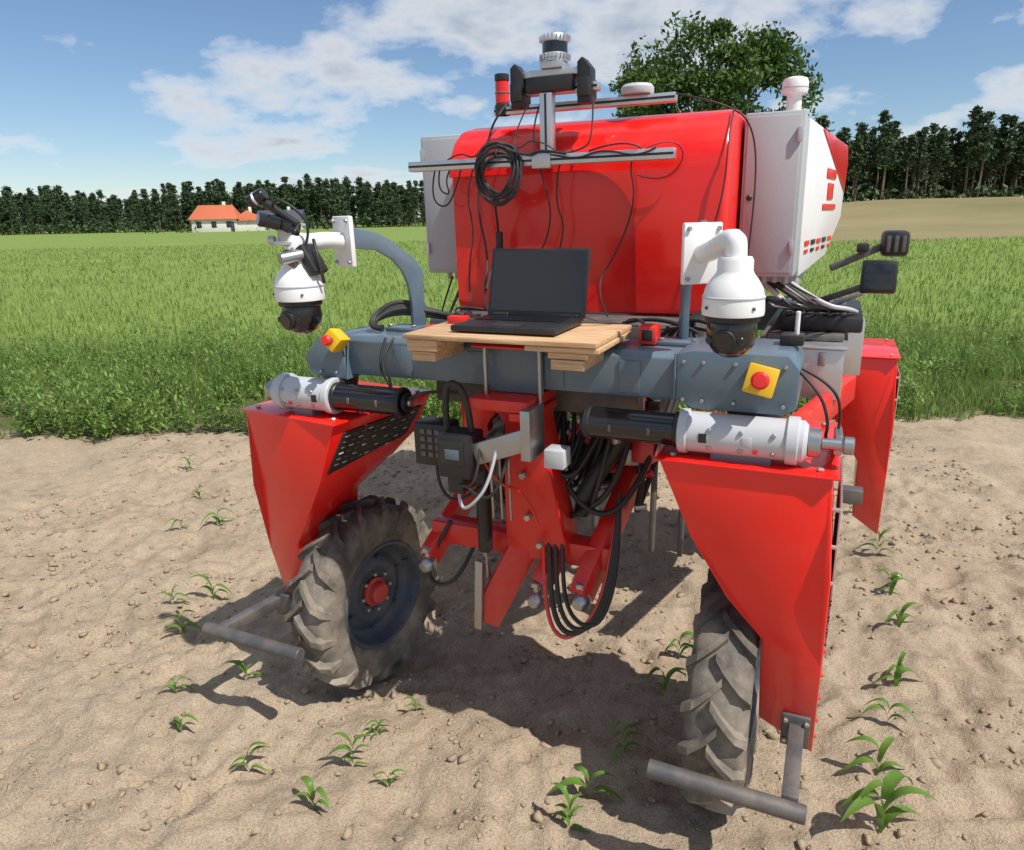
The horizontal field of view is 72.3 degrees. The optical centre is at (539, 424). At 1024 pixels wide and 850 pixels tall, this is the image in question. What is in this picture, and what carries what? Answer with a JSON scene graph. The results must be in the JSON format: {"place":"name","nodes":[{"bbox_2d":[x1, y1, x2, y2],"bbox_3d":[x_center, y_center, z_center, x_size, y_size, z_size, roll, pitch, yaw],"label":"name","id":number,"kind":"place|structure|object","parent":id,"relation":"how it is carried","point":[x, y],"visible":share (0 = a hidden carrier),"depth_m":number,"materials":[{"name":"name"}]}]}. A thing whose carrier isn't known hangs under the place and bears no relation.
{"place":"outdoors","nodes":[
{"label":"outdoors","id":0,"kind":"place"},
{"bbox_2d":[191,219,238,232],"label":"walls","id":1,"kind":"structure","parent":0,"point":[220,224],"depth_m":149.74,"materials":[{"name":"paint"}]},
{"bbox_2d":[188,205,239,219],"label":"roof","id":2,"kind":"structure","parent":1,"relation":"on","point":[204,212],"depth_m":150.52,"materials":[{"name":"tile"}]},
{"bbox_2d":[211,221,216,227],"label":"window","id":3,"kind":"structure","parent":1,"relation":"attached to","point":[213,224],"depth_m":149.61,"materials":[{"name":"grey glass"}]},
{"bbox_2d":[226,221,231,226],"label":"window","id":4,"kind":"structure","parent":1,"relation":"attached to","point":[228,223],"depth_m":150.19,"materials":[{"name":"grey glass"}]},
{"bbox_2d":[231,222,234,231],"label":"door","id":5,"kind":"structure","parent":1,"relation":"attached to","point":[232,227],"depth_m":150.58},
{"bbox_2d":[267,219,305,230],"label":"walls","id":6,"kind":"structure","parent":0,"point":[302,223],"depth_m":158.47,"materials":[{"name":"paint"}]},
{"bbox_2d":[256,210,306,218],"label":"roof","id":7,"kind":"structure","parent":6,"relation":"on","point":[294,214],"depth_m":157.41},
{"bbox_2d":[0,197,1023,849],"bbox_3d":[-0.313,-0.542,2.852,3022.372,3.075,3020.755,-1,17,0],"label":"ground","id":8,"kind":"structure","parent":0,"point":[974,677],"depth_m":2.88,"materials":[{"name":"soil"}]},
{"bbox_2d":[156,585,191,603],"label":"corn seedling","id":9,"kind":"object","parent":8,"relation":"on","point":[169,594],"visible":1,"depth_m":3.31,"materials":[{"name":"green plant"}]},
{"bbox_2d":[157,676,195,693],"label":"corn seedling","id":10,"kind":"object","parent":8,"relation":"on","point":[172,686],"visible":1,"depth_m":2.69,"materials":[{"name":"green plant"}]},
{"bbox_2d":[165,517,188,529],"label":"corn seedling","id":11,"kind":"object","parent":8,"relation":"on","point":[175,521],"visible":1,"depth_m":4.15,"materials":[{"name":"green plant"}]},
{"bbox_2d":[160,610,201,635],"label":"corn seedling","id":12,"kind":"object","parent":8,"relation":"on","point":[188,623],"visible":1,"depth_m":3.08,"materials":[{"name":"green plant"}]},
{"bbox_2d":[169,713,198,729],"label":"corn seedling","id":13,"kind":"object","parent":8,"relation":"on","point":[178,721],"visible":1,"depth_m":2.49,"materials":[{"name":"green plant"}]},
{"bbox_2d":[181,454,197,469],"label":"corn seedling","id":14,"kind":"object","parent":8,"relation":"on","point":[187,460],"visible":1,"depth_m":5.18,"materials":[{"name":"green plant"}]},
{"bbox_2d":[191,489,208,499],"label":"corn seedling","id":15,"kind":"object","parent":8,"relation":"on","point":[197,492],"visible":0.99,"depth_m":4.72,"materials":[{"name":"green plant"}]},
{"bbox_2d":[188,574,233,598],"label":"corn seedling","id":16,"kind":"object","parent":8,"relation":"on","point":[208,587],"visible":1,"depth_m":3.41,"materials":[{"name":"green plant"}]},
{"bbox_2d":[199,508,233,526],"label":"corn seedling","id":17,"kind":"object","parent":8,"relation":"on","point":[216,517],"visible":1,"depth_m":4.23,"materials":[{"name":"green plant"}]},
{"bbox_2d":[123,214,340,233],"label":"garden hedge","id":18,"kind":"object","parent":8,"relation":"on","point":[314,224],"visible":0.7,"depth_m":148.45,"materials":[{"name":"green plant"}]},
{"bbox_2d":[223,660,266,678],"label":"corn seedling","id":19,"kind":"object","parent":8,"relation":"on","point":[240,664],"visible":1,"depth_m":2.76,"materials":[{"name":"green plant"}]},
{"bbox_2d":[229,741,271,772],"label":"corn seedling","id":20,"kind":"object","parent":8,"relation":"on","point":[251,752],"visible":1,"depth_m":2.34,"materials":[{"name":"green plant"}]},
{"bbox_2d":[237,221,266,230],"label":"walls","id":21,"kind":"structure","parent":8,"relation":"on","point":[246,226],"depth_m":152.77,"materials":[{"name":"paint"}]},
{"bbox_2d":[237,210,256,220],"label":"roof","id":22,"kind":"structure","parent":21,"relation":"on","point":[246,215],"depth_m":152.09,"materials":[{"name":"tile"}]},
{"bbox_2d":[293,775,330,808],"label":"corn seedling","id":23,"kind":"object","parent":8,"relation":"on","point":[307,781],"visible":1,"depth_m":2.15,"materials":[{"name":"green plant"}]},
{"bbox_2d":[325,732,372,765],"bbox_3d":[-0.627,1.069,2.312,0.169,0.136,0.037,-2,17,-4],"label":"corn seedling","id":24,"kind":"object","parent":8,"relation":"on","point":[348,748],"visible":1,"depth_m":2.31,"materials":[{"name":"green plant"}]},
{"bbox_2d":[365,719,388,736],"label":"corn seedling","id":25,"kind":"object","parent":8,"relation":"on","point":[378,723],"visible":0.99,"depth_m":2.45,"materials":[{"name":"green plant"}]},
{"bbox_2d":[373,769,404,786],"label":"corn seedling","id":26,"kind":"object","parent":8,"relation":"on","point":[390,774],"visible":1,"depth_m":2.26,"materials":[{"name":"green plant"}]},
{"bbox_2d":[402,696,425,710],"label":"corn seedling","id":27,"kind":"object","parent":8,"relation":"on","point":[412,698],"visible":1,"depth_m":2.58,"materials":[{"name":"green plant"}]},
{"bbox_2d":[0,104,1023,234],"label":"pine forest","id":28,"kind":"object","parent":8,"relation":"on","point":[886,167],"visible":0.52,"depth_m":174.40,"materials":[{"name":"green plant"}]},
{"bbox_2d":[0,429,1023,849],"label":"soil clods","id":29,"kind":"object","parent":8,"relation":"on","point":[192,761],"visible":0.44,"depth_m":2.84,"materials":[{"name":"beige soil"}]},
{"bbox_2d":[0,280,1023,440],"bbox_3d":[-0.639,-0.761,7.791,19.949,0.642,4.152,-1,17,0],"label":"meadow grass","id":30,"kind":"structure","parent":8,"relation":"on","point":[979,397],"depth_m":7.17,"materials":[{"name":"green plant"}]},
{"bbox_2d":[202,57,910,825],"bbox_3d":[0.316,-0.231,2.944,2.248,2.277,2.643,6,18,22],"label":"field robot","id":31,"kind":"object","parent":8,"relation":"on","point":[748,475],"visible":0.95,"depth_m":2.32,"materials":[{"name":"metal"}]},
{"bbox_2d":[272,216,356,333],"bbox_3d":[-0.668,-0.442,2.068,0.238,0.334,0.143,-16,22,-41],"label":"security camera","id":32,"kind":"object","parent":31,"relation":"attached to","point":[298,294],"visible":0.87,"depth_m":2.02,"materials":[{"name":"white plastic"}]},
{"bbox_2d":[246,188,327,282],"bbox_3d":[-0.729,-0.540,2.001,0.224,0.267,0.134,6,18,22],"label":"action camera rig","id":33,"kind":"object","parent":32,"relation":"attached to","point":[285,225],"visible":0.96,"depth_m":1.99,"materials":[{"name":"metal"}]},
{"bbox_2d":[321,328,350,351],"bbox_3d":[-0.639,-0.259,2.161,0.079,0.080,0.098,6,18,22],"label":"emergency stop button","id":34,"kind":"object","parent":31,"relation":"attached to","point":[335,340],"visible":1,"depth_m":2.15,"materials":[{"name":"yellow plastic"}]},
{"bbox_2d":[494,73,510,116],"bbox_3d":[-0.141,-1.259,2.671,0.060,0.145,0.060,6,18,22],"label":"warning beacon","id":35,"kind":"object","parent":31,"relation":"on","point":[502,93],"visible":0.95,"depth_m":2.65,"materials":[{"name":"red plastic"}]},
{"bbox_2d":[402,322,631,371],"bbox_3d":[-0.054,-0.233,1.970,0.565,0.074,0.325,6,18,22],"label":"wooden board","id":36,"kind":"object","parent":31,"relation":"on","point":[582,347],"visible":0.88,"depth_m":1.85,"materials":[{"name":"brown wood"}]},
{"bbox_2d":[447,248,638,335],"bbox_3d":[-0.024,-0.392,2.059,0.551,0.244,0.481,6,18,22],"label":"laptop computer","id":37,"kind":"object","parent":36,"relation":"on","point":[538,291],"visible":1,"depth_m":2.04,"materials":[{"name":"black plastic"}]},
{"bbox_2d":[474,141,565,206],"bbox_3d":[-0.069,-0.888,2.469,0.349,0.221,0.047,6,18,22],"label":"cable coil","id":38,"kind":"object","parent":31,"relation":"attached to","point":[508,192],"visible":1,"depth_m":2.48,"materials":[{"name":"black rubber"}]},
{"bbox_2d":[539,32,570,62],"bbox_3d":[0.054,-1.302,2.420,0.110,0.086,0.110,6,18,22],"label":"lidar scanner","id":39,"kind":"object","parent":31,"relation":"on","point":[554,45],"visible":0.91,"depth_m":2.38,"materials":[{"name":"metal"}]},
{"bbox_2d":[542,40,567,52],"bbox_3d":[0.054,-1.302,2.420,0.088,0.038,0.088,6,18,22],"label":"window","id":40,"kind":"structure","parent":39,"relation":"in","point":[552,45],"depth_m":2.38,"materials":[{"name":"black glass"}]},
{"bbox_2d":[621,82,653,95],"bbox_3d":[0.348,-1.191,2.479,0.116,0.038,0.116,6,18,22],"label":"gnss receiver","id":41,"kind":"object","parent":31,"relation":"on","point":[636,88],"visible":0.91,"depth_m":2.44,"materials":[{"name":"paint"}]},
{"bbox_2d":[680,222,765,357],"bbox_3d":[0.430,-0.317,1.643,0.146,0.304,0.246,-5,17,-14],"label":"security camera","id":42,"kind":"object","parent":31,"relation":"attached to","point":[733,304],"visible":1,"depth_m":1.57,"materials":[{"name":"white plastic"}]},
{"bbox_2d":[705,336,711,343],"bbox_3d":[0.388,-0.194,1.601,0.008,0.018,0.018,-15,21,-39],"label":"ir window","id":43,"kind":"structure","parent":42,"relation":"in","point":[708,339],"depth_m":1.60,"materials":[{"name":"black glass"}]},
{"bbox_2d":[737,338,744,345],"bbox_3d":[0.453,-0.188,1.574,0.018,0.018,0.007,2,17,12],"label":"ir window","id":44,"kind":"structure","parent":42,"relation":"in","point":[740,341],"depth_m":1.57,"materials":[{"name":"black glass"}]},
{"bbox_2d":[742,363,779,398],"bbox_3d":[0.536,-0.105,1.696,0.086,0.093,0.101,6,18,22],"label":"emergency stop button","id":45,"kind":"object","parent":31,"relation":"attached to","point":[760,380],"visible":1,"depth_m":1.67,"materials":[{"name":"yellow plastic"}]},
{"bbox_2d":[782,76,808,110],"bbox_3d":[1.176,-1.453,3.238,0.119,0.290,0.119,6,18,22],"label":"gnss receiver","id":46,"kind":"object","parent":31,"relation":"on","point":[795,89],"visible":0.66,"depth_m":3.18,"materials":[{"name":"white paint"}]},
{"bbox_2d":[819,260,898,304],"bbox_3d":[1.278,-0.572,2.843,0.097,0.197,0.322,-16,22,-41],"label":"touch monitor","id":47,"kind":"object","parent":31,"relation":"on","point":[878,276],"visible":0.88,"depth_m":2.76,"materials":[{"name":"black plastic"}]},
{"bbox_2d":[549,782,589,832],"bbox_3d":[0.088,1.129,2.078,0.143,0.138,0.055,2,17,10],"label":"corn seedling","id":48,"kind":"object","parent":8,"relation":"on","point":[565,816],"visible":1,"depth_m":2.07,"materials":[{"name":"green plant"}]},
{"bbox_2d":[546,766,624,801],"bbox_3d":[0.143,1.123,2.197,0.257,0.104,0.082,1,17,9],"label":"corn seedling","id":49,"kind":"object","parent":8,"relation":"on","point":[574,780],"visible":0.98,"depth_m":2.18,"materials":[{"name":"green plant"}]},
{"bbox_2d":[610,720,642,764],"bbox_3d":[0.284,1.032,2.313,0.144,0.133,0.036,-10,19,-27],"label":"corn seedling","id":50,"kind":"object","parent":8,"relation":"on","point":[619,745],"visible":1,"depth_m":2.32,"materials":[{"name":"green plant"}]},
{"bbox_2d":[645,667,687,696],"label":"corn seedling","id":51,"kind":"object","parent":8,"relation":"on","point":[670,673],"visible":0.94,"depth_m":2.65,"materials":[{"name":"green plant"}]},
{"bbox_2d":[664,631,693,658],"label":"corn seedling","id":52,"kind":"object","parent":8,"relation":"on","point":[686,645],"visible":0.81,"depth_m":2.83,"materials":[{"name":"green plant"}]},
{"bbox_2d":[608,10,824,123],"bbox_3d":[7.025,-11.641,28.734,9.374,9.139,7.315,-1,17,0],"label":"broadleaf tree","id":53,"kind":"object","parent":8,"relation":"on","point":[757,61],"visible":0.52,"depth_m":26.71,"materials":[{"name":"green plant"}]},
{"bbox_2d":[838,736,902,774],"bbox_3d":[1.057,1.048,2.227,0.211,0.129,0.074,-3,17,-5],"label":"corn seedling","id":54,"kind":"object","parent":8,"relation":"on","point":[885,745],"visible":1,"depth_m":2.21,"materials":[{"name":"green plant"}]},
{"bbox_2d":[854,529,893,554],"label":"corn seedling","id":55,"kind":"object","parent":8,"relation":"on","point":[880,535],"visible":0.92,"depth_m":3.63,"materials":[{"name":"green plant"}]},
{"bbox_2d":[838,769,937,833],"bbox_3d":[0.981,1.094,2.025,0.314,0.187,0.134,-3,17,-6],"label":"corn seedling","id":56,"kind":"object","parent":8,"relation":"on","point":[892,779],"visible":1,"depth_m":2.00,"materials":[{"name":"green plant"}]},
{"bbox_2d":[860,698,917,722],"bbox_3d":[1.198,0.992,2.398,0.182,0.092,0.054,6,18,23],"label":"corn seedling","id":57,"kind":"object","parent":8,"relation":"on","point":[892,706],"visible":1,"depth_m":2.40,"materials":[{"name":"green plant"}]},
{"bbox_2d":[874,568,912,594],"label":"corn seedling","id":58,"kind":"object","parent":8,"relation":"on","point":[895,578],"visible":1,"depth_m":3.31,"materials":[{"name":"green plant"}]},
{"bbox_2d":[869,652,923,685],"bbox_3d":[1.373,0.931,2.673,0.192,0.132,0.100,-10,19,-28],"label":"corn seedling","id":59,"kind":"object","parent":8,"relation":"on","point":[900,669],"visible":1,"depth_m":2.66,"materials":[{"name":"green plant"}]},
{"bbox_2d":[883,602,919,627],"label":"corn seedling","id":60,"kind":"object","parent":8,"relation":"on","point":[901,617],"visible":1,"depth_m":3.04,"materials":[{"name":"green plant"}]},
{"bbox_2d":[0,235,1023,378],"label":"crop field","id":61,"kind":"structure","parent":0,"point":[3,306],"depth_m":16.64,"materials":[{"name":"green plant"}]},
{"bbox_2d":[0,0,1023,223],"label":"sky","id":62,"kind":"structure","parent":0,"point":[118,98],"materials":[{"name":"blue"}]}
]}

